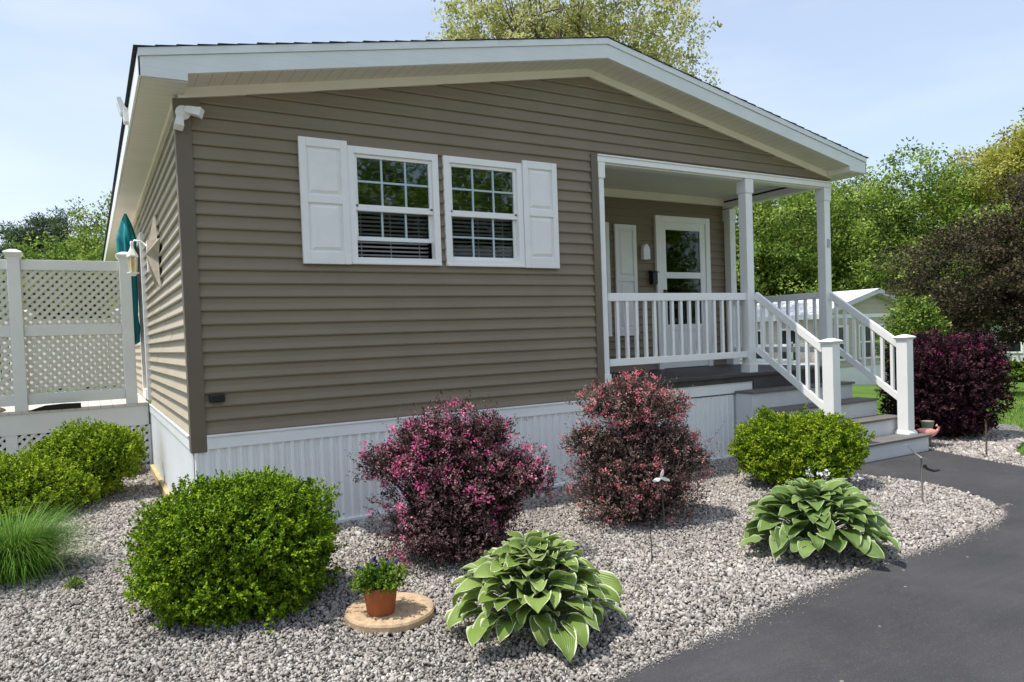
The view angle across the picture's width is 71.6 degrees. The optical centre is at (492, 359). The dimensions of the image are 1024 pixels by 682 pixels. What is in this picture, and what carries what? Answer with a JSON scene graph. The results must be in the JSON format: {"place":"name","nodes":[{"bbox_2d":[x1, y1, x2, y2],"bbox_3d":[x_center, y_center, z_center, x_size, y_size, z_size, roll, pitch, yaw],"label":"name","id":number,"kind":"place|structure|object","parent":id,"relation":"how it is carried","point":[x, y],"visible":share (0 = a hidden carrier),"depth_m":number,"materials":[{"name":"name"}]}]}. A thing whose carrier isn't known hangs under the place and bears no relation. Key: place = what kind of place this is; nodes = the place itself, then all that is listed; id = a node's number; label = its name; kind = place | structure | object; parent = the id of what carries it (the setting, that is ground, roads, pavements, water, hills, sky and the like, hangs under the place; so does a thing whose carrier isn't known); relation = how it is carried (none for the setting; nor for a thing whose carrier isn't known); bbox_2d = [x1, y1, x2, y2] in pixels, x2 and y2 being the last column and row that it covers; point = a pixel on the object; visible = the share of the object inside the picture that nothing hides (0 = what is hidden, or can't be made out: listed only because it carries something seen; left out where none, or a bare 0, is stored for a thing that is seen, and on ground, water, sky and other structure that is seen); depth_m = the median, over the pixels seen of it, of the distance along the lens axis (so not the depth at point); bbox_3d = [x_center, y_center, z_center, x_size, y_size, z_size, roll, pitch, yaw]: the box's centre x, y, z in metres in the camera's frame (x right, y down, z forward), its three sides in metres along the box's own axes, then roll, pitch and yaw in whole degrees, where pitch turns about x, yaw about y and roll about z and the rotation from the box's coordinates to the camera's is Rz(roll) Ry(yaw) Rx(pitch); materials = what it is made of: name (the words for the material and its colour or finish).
{"place":"outdoors","nodes":[
{"label":"outdoors","id":0,"kind":"place"},
{"bbox_2d":[0,362,1023,505],"bbox_3d":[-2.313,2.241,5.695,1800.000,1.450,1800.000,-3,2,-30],"label":"ground","id":1,"kind":"structure","parent":0,"point":[867,391],"depth_m":17.97,"materials":[{"name":"green plant"}]},
{"bbox_2d":[0,205,115,390],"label":"tree","id":2,"kind":"object","parent":1,"relation":"on","point":[58,225],"visible":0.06,"depth_m":40.47,"materials":[{"name":"green plant"}]},
{"bbox_2d":[0,225,117,390],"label":"maple tree","id":3,"kind":"object","parent":1,"relation":"on","point":[65,251],"visible":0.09,"depth_m":30.25,"materials":[{"name":"green plant"}]},
{"bbox_2d":[23,191,116,353],"bbox_3d":[-20.116,-3.296,36.398,7.431,10.808,7.306,-2,2,7],"label":"birch tree","id":4,"kind":"object","parent":1,"relation":"on","point":[97,228],"visible":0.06,"depth_m":35.87,"materials":[{"name":"green plant"}]},
{"bbox_2d":[0,456,1003,681],"bbox_3d":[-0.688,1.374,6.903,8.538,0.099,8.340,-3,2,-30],"label":"gravel","id":5,"kind":"structure","parent":1,"relation":"on","point":[960,508],"depth_m":4.31,"materials":[{"name":"grey gravel"}]},
{"bbox_2d":[0,449,102,522],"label":"spirea bush","id":6,"kind":"object","parent":5,"relation":"on","point":[25,479],"visible":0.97,"depth_m":6.73,"materials":[{"name":"green plant"}]},
{"bbox_2d":[0,494,114,597],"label":"ornamental grass","id":7,"kind":"object","parent":5,"relation":"on","point":[25,551],"depth_m":4.97,"materials":[{"name":"green plant"}]},
{"bbox_2d":[62,576,84,589],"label":"weed","id":8,"kind":"object","parent":5,"relation":"on","point":[71,582],"visible":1,"depth_m":4.73,"materials":[{"name":"green plant"}]},
{"bbox_2d":[0,389,151,468],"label":"side deck","id":9,"kind":"structure","parent":5,"relation":"on","point":[18,430],"depth_m":8.93,"materials":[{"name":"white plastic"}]},
{"bbox_2d":[28,403,80,411],"bbox_3d":[-5.456,0.588,8.837,0.571,0.066,0.080,-3,2,-30],"label":"hose tray","id":10,"kind":"object","parent":9,"relation":"on","point":[62,406],"visible":1,"depth_m":8.83,"materials":[{"name":"black plastic"}]},
{"bbox_2d":[0,309,124,391],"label":"privacy fence","id":11,"kind":"object","parent":9,"relation":"on","point":[67,356],"visible":0.11,"depth_m":12.85,"materials":[{"name":"white plastic"}]},
{"bbox_2d":[0,249,137,411],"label":"privacy fence","id":12,"kind":"object","parent":9,"relation":"on","point":[17,331],"visible":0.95,"depth_m":8.94,"materials":[{"name":"white plastic"}]},
{"bbox_2d":[116,214,139,344],"bbox_3d":[-5.001,-0.718,9.785,0.262,2.575,0.247,-3,2,-30],"label":"patio umbrella","id":13,"kind":"object","parent":9,"relation":"on","point":[126,235],"visible":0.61,"depth_m":9.71,"materials":[{"name":"teal fabric"}]},
{"bbox_2d":[24,416,149,506],"bbox_3d":[-4.426,1.066,7.599,1.373,0.929,1.250,-3,2,-30],"label":"spirea bush","id":14,"kind":"object","parent":5,"relation":"on","point":[111,455],"visible":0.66,"depth_m":7.45,"materials":[{"name":"green plant"}]},
{"bbox_2d":[134,465,144,474],"bbox_3d":[-4.594,1.391,9.014,0.330,0.150,0.330,-3,2,-30],"label":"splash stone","id":15,"kind":"object","parent":5,"relation":"on","point":[142,470],"visible":0.1,"depth_m":8.98,"materials":[{"name":"grey stone"}]},
{"bbox_2d":[113,465,347,634],"bbox_3d":[-1.568,1.086,4.311,1.318,0.906,1.342,-3,2,-30],"label":"boxwood bush","id":16,"kind":"object","parent":5,"relation":"on","point":[225,549],"visible":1,"depth_m":3.99,"materials":[{"name":"green plant"}]},
{"bbox_2d":[344,592,433,633],"bbox_3d":[-0.582,1.444,4.056,0.510,0.056,0.510,-3,2,-30],"label":"stepping stone","id":17,"kind":"object","parent":5,"relation":"on","point":[412,611],"visible":0.75,"depth_m":3.93,"materials":[{"name":"beige stone"}]},
{"bbox_2d":[362,586,396,616],"bbox_3d":[-0.630,1.338,3.986,0.200,0.160,0.200,-3,2,-30],"label":"flower pot","id":18,"kind":"object","parent":17,"relation":"on","point":[377,604],"visible":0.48,"depth_m":3.91,"materials":[{"name":"ceramic"}]},
{"bbox_2d":[347,553,409,596],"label":"pansy plant","id":19,"kind":"object","parent":18,"relation":"in","point":[371,575],"visible":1,"depth_m":3.92,"materials":[{"name":"green plant"}]},
{"bbox_2d":[346,389,569,571],"bbox_3d":[-0.218,0.820,5.155,1.435,1.226,1.385,0,2,42],"label":"azalea bush","id":20,"kind":"object","parent":5,"relation":"on","point":[464,495],"visible":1,"depth_m":4.92,"materials":[{"name":"purple plant"}]},
{"bbox_2d":[445,530,627,662],"bbox_3d":[0.231,1.176,3.805,1.010,0.556,0.990,-3,2,-30],"label":"hosta","id":21,"kind":"object","parent":5,"relation":"on","point":[541,562],"visible":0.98,"depth_m":3.66,"materials":[{"name":"green plant"}]},
{"bbox_2d":[548,365,730,526],"bbox_3d":[1.110,0.695,6.010,1.389,1.322,1.421,-3,2,-30],"label":"azalea bush","id":22,"kind":"object","parent":5,"relation":"on","point":[622,473],"visible":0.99,"depth_m":5.77,"materials":[{"name":"brown plant"}]},
{"bbox_2d":[648,521,651,562],"bbox_3d":[1.063,1.242,4.777,0.028,0.313,0.008,-3,2,-30],"label":"garden stake","id":23,"kind":"object","parent":5,"relation":"on","point":[651,541],"visible":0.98,"depth_m":4.78,"materials":[{"name":"metal"}]},
{"bbox_2d":[652,470,669,529],"bbox_3d":[1.320,1.115,5.546,0.138,0.519,0.030,-2,2,0],"label":"pinwheel","id":24,"kind":"object","parent":5,"relation":"on","point":[660,478],"visible":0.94,"depth_m":5.53,"materials":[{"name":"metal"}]},
{"bbox_2d":[726,398,875,485],"bbox_3d":[3.000,0.824,7.006,1.271,0.866,1.252,-3,2,-30],"label":"spirea bush","id":25,"kind":"object","parent":5,"relation":"on","point":[780,447],"visible":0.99,"depth_m":6.76,"materials":[{"name":"green plant"}]},
{"bbox_2d":[740,466,899,561],"bbox_3d":[2.284,1.077,4.984,0.994,0.530,1.057,-1,2,29],"label":"hosta","id":26,"kind":"object","parent":5,"relation":"on","point":[806,508],"visible":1,"depth_m":4.76,"materials":[{"name":"green plant"}]},
{"bbox_2d":[906,444,939,501],"bbox_3d":[3.729,0.991,6.134,0.362,0.553,0.036,-3,2,-18],"label":"garden stake","id":27,"kind":"object","parent":5,"relation":"on","point":[927,468],"visible":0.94,"depth_m":6.13,"materials":[{"name":"metal"}]},
{"bbox_2d":[102,36,931,523],"bbox_3d":[-2.204,-0.855,13.290,8.748,4.995,15.598,-3,2,-30],"label":"mobile home","id":28,"kind":"object","parent":1,"relation":"on","point":[360,240],"visible":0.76,"depth_m":6.92,"materials":[{"name":"beige"}]},
{"bbox_2d":[126,239,150,275],"bbox_3d":[-4.171,-1.197,8.343,0.248,0.430,0.140,-3,2,-30],"label":"wall lantern","id":29,"kind":"object","parent":28,"relation":"attached to","point":[131,255],"depth_m":8.29,"materials":[{"name":"white paint"}]},
{"bbox_2d":[136,232,152,399],"bbox_3d":[-4.702,-0.565,9.572,0.070,2.170,0.950,-3,2,-30],"label":"side door","id":30,"kind":"structure","parent":28,"relation":"in","point":[141,279],"depth_m":9.19,"materials":[{"name":"white paint"}]},
{"bbox_2d":[146,212,160,288],"bbox_3d":[-3.550,-1.131,7.387,0.115,0.847,0.873,-3,2,-30],"label":"barn star","id":31,"kind":"object","parent":28,"relation":"attached to","point":[152,253],"visible":1,"depth_m":7.31,"materials":[{"name":"white metal"}]},
{"bbox_2d":[173,105,203,130],"bbox_3d":[-2.367,-1.883,5.527,0.234,0.207,0.117,-3,2,-21],"label":"floodlight","id":32,"kind":"object","parent":28,"relation":"attached to","point":[182,112],"visible":1,"depth_m":5.51,"materials":[{"name":"white paint"}]},
{"bbox_2d":[208,393,224,402],"bbox_3d":[-2.206,0.307,5.685,0.124,0.069,0.058,-3,2,-30],"label":"outdoor outlet","id":33,"kind":"object","parent":28,"relation":"attached to","point":[218,397],"visible":1,"depth_m":5.67,"materials":[{"name":"black plastic"}]},
{"bbox_2d":[347,145,441,265],"bbox_3d":[-0.913,-1.382,6.506,0.878,1.039,0.178,-3,2,-30],"label":"window","id":34,"kind":"structure","parent":28,"relation":"in","point":[353,152],"depth_m":6.51,"materials":[{"name":"white paint"}]},
{"bbox_2d":[442,155,525,267],"bbox_3d":[-0.106,-1.426,6.965,0.871,1.039,0.178,-3,2,-30],"label":"window","id":35,"kind":"structure","parent":28,"relation":"in","point":[518,260],"depth_m":6.98,"materials":[{"name":"white paint"}]},
{"bbox_2d":[605,222,612,336],"bbox_3d":[1.224,-1.098,9.693,0.930,1.590,0.096,-3,2,-30],"label":"window","id":36,"kind":"structure","parent":28,"relation":"in","point":[606,223],"depth_m":9.87,"materials":[{"name":"white paint"}]},
{"bbox_2d":[649,270,657,283],"bbox_3d":[2.331,-1.193,10.219,0.100,0.206,0.125,-3,2,-30],"label":"mailbox","id":37,"kind":"object","parent":28,"relation":"attached to","point":[653,277],"visible":1,"depth_m":10.21,"materials":[{"name":"black plastic"}]},
{"bbox_2d":[653,215,712,368],"bbox_3d":[2.864,-1.001,10.566,1.090,2.240,0.075,-3,2,-30],"label":"door","id":38,"kind":"structure","parent":28,"relation":"in","point":[681,244],"depth_m":10.57,"materials":[{"name":"white paint"}]},
{"bbox_2d":[425,0,722,87],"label":"budding tree","id":39,"kind":"object","parent":1,"relation":"on","point":[573,22],"visible":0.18,"depth_m":27.08,"materials":[{"name":"green plant"}]},
{"bbox_2d":[733,199,807,295],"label":"maple tree","id":40,"kind":"object","parent":1,"relation":"on","point":[767,267],"visible":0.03,"depth_m":43.08,"materials":[{"name":"green plant"}]},
{"bbox_2d":[740,342,814,364],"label":"neighbour deck","id":41,"kind":"structure","parent":1,"relation":"on","point":[792,362],"depth_m":27.30,"materials":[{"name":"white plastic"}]},
{"bbox_2d":[735,178,901,296],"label":"maple tree","id":42,"kind":"object","parent":1,"relation":"on","point":[804,255],"visible":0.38,"depth_m":41.58,"materials":[{"name":"green plant"}]},
{"bbox_2d":[740,288,919,384],"bbox_3d":[12.432,-0.903,36.563,7.900,4.334,15.600,-3,2,-30],"label":"neighbour home","id":43,"kind":"object","parent":1,"relation":"on","point":[868,304],"visible":0.17,"depth_m":29.72,"materials":[{"name":"beige"}]},
{"bbox_2d":[756,329,765,361],"bbox_3d":[11.503,-0.609,30.886,0.050,1.400,0.950,-3,2,-30],"label":"window","id":44,"kind":"structure","parent":43,"relation":"in","point":[757,356],"depth_m":30.78,"materials":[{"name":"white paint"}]},
{"bbox_2d":[782,328,795,361],"bbox_3d":[12.295,-0.596,29.496,0.050,1.400,0.950,-3,2,-30],"label":"window","id":45,"kind":"structure","parent":43,"relation":"in","point":[784,354],"depth_m":29.60,"materials":[{"name":"white paint"}]},
{"bbox_2d":[834,325,848,360],"bbox_3d":[14.267,-0.678,29.008,0.900,1.450,0.050,-3,2,-30],"label":"window","id":46,"kind":"structure","parent":43,"relation":"in","point":[840,326],"depth_m":29.02,"materials":[{"name":"white paint"}]},
{"bbox_2d":[858,324,882,358],"bbox_3d":[16.003,-0.773,29.996,1.700,1.450,0.050,-3,2,-30],"label":"window","id":47,"kind":"structure","parent":43,"relation":"in","point":[867,330],"depth_m":29.88,"materials":[{"name":"white paint"}]},
{"bbox_2d":[773,164,898,295],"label":"lime tree","id":48,"kind":"object","parent":1,"relation":"on","point":[859,181],"visible":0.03,"depth_m":50.01,"materials":[{"name":"green plant"}]},
{"bbox_2d":[809,136,999,319],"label":"broad tree","id":49,"kind":"object","parent":1,"relation":"on","point":[889,220],"visible":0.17,"depth_m":43.35,"materials":[{"name":"green plant"}]},
{"bbox_2d":[875,291,952,376],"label":"green shrub","id":50,"kind":"object","parent":1,"relation":"on","point":[905,321],"visible":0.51,"depth_m":16.99,"materials":[{"name":"green plant"}]},
{"bbox_2d":[847,199,1023,339],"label":"maple tree","id":51,"kind":"object","parent":1,"relation":"on","point":[873,277],"visible":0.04,"depth_m":37.97,"materials":[{"name":"green plant"}]},
{"bbox_2d":[869,169,1023,346],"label":"brown tree","id":52,"kind":"object","parent":1,"relation":"on","point":[1005,274],"visible":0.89,"depth_m":18.57,"materials":[{"name":"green plant"}]},
{"bbox_2d":[893,178,1004,235],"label":"maple tree","id":53,"kind":"object","parent":1,"relation":"on","point":[923,204],"depth_m":67.10,"materials":[{"name":"green plant"}]},
{"bbox_2d":[920,107,1023,227],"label":"yellow tree","id":54,"kind":"object","parent":1,"relation":"on","point":[1009,160],"visible":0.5,"depth_m":42.55,"materials":[{"name":"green plant"}]},
{"bbox_2d":[931,144,1013,228],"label":"dark tree","id":55,"kind":"object","parent":1,"relation":"on","point":[977,153],"visible":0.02,"depth_m":58.56,"materials":[{"name":"green plant"}]},
{"bbox_2d":[954,308,1023,381],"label":"neighbour home","id":56,"kind":"object","parent":1,"relation":"on","point":[1016,352],"visible":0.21,"depth_m":34.16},
{"bbox_2d":[995,331,1022,352],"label":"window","id":57,"kind":"structure","parent":56,"relation":"in","point":[1018,348],"depth_m":34.15,"materials":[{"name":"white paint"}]},
{"bbox_2d":[981,424,1023,447],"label":"gravel bed","id":58,"kind":"object","parent":1,"relation":"on","point":[1010,429],"visible":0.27,"depth_m":10.11,"materials":[{"name":"grey gravel"}]},
{"bbox_2d":[929,431,1023,466],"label":"gravel","id":59,"kind":"structure","parent":58,"relation":"on","point":[1001,448],"depth_m":8.71,"materials":[{"name":"grey gravel"}]},
{"bbox_2d":[920,420,934,443],"bbox_3d":[5.535,0.935,9.025,0.160,0.312,0.160,-3,2,-30],"label":"planter jar","id":60,"kind":"object","parent":59,"relation":"on","point":[927,423],"visible":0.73,"depth_m":8.98,"materials":[{"name":"green ceramic"}]},
{"bbox_2d":[917,424,939,446],"bbox_3d":[5.397,0.955,8.785,0.286,0.316,0.121,-2,2,0],"label":"flamingo ornament","id":61,"kind":"object","parent":59,"relation":"on","point":[933,432],"visible":0.8,"depth_m":8.75,"materials":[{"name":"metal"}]},
{"bbox_2d":[874,323,1020,438],"bbox_3d":[6.167,0.289,9.737,1.899,1.574,1.572,-3,2,-30],"label":"fringe flower bush","id":62,"kind":"object","parent":59,"relation":"on","point":[958,391],"visible":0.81,"depth_m":9.27,"materials":[{"name":"purple plant"}]},
{"bbox_2d":[984,419,987,454],"bbox_3d":[5.607,0.906,8.064,0.044,0.463,0.021,-3,2,-30],"label":"garden stake","id":63,"kind":"object","parent":59,"relation":"on","point":[986,436],"visible":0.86,"depth_m":8.06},
{"bbox_2d":[1001,356,1023,381],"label":"hedge","id":64,"kind":"object","parent":1,"relation":"on","point":[1017,368],"visible":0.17,"depth_m":33.73,"materials":[{"name":"green plant"}]},
{"bbox_2d":[0,0,1023,255],"label":"sky","id":65,"kind":"structure","parent":0,"point":[865,77],"materials":[{"name":"blue"}]},
{"bbox_2d":[608,450,1023,681],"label":"driveway","id":66,"kind":"structure","parent":0,"point":[954,613],"depth_m":3.72,"materials":[{"name":"grey asphalt"}]},
{"bbox_2d":[605,503,1012,681],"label":"grit","id":67,"kind":"object","parent":66,"relation":"on","point":[686,648],"visible":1,"depth_m":4.12,"materials":[{"name":"grey gravel"}]},
{"bbox_2d":[875,384,1023,455],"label":"lawn grass","id":68,"kind":"structure","parent":0,"point":[1021,394],"depth_m":13.31,"materials":[{"name":"green plant"}]}
]}

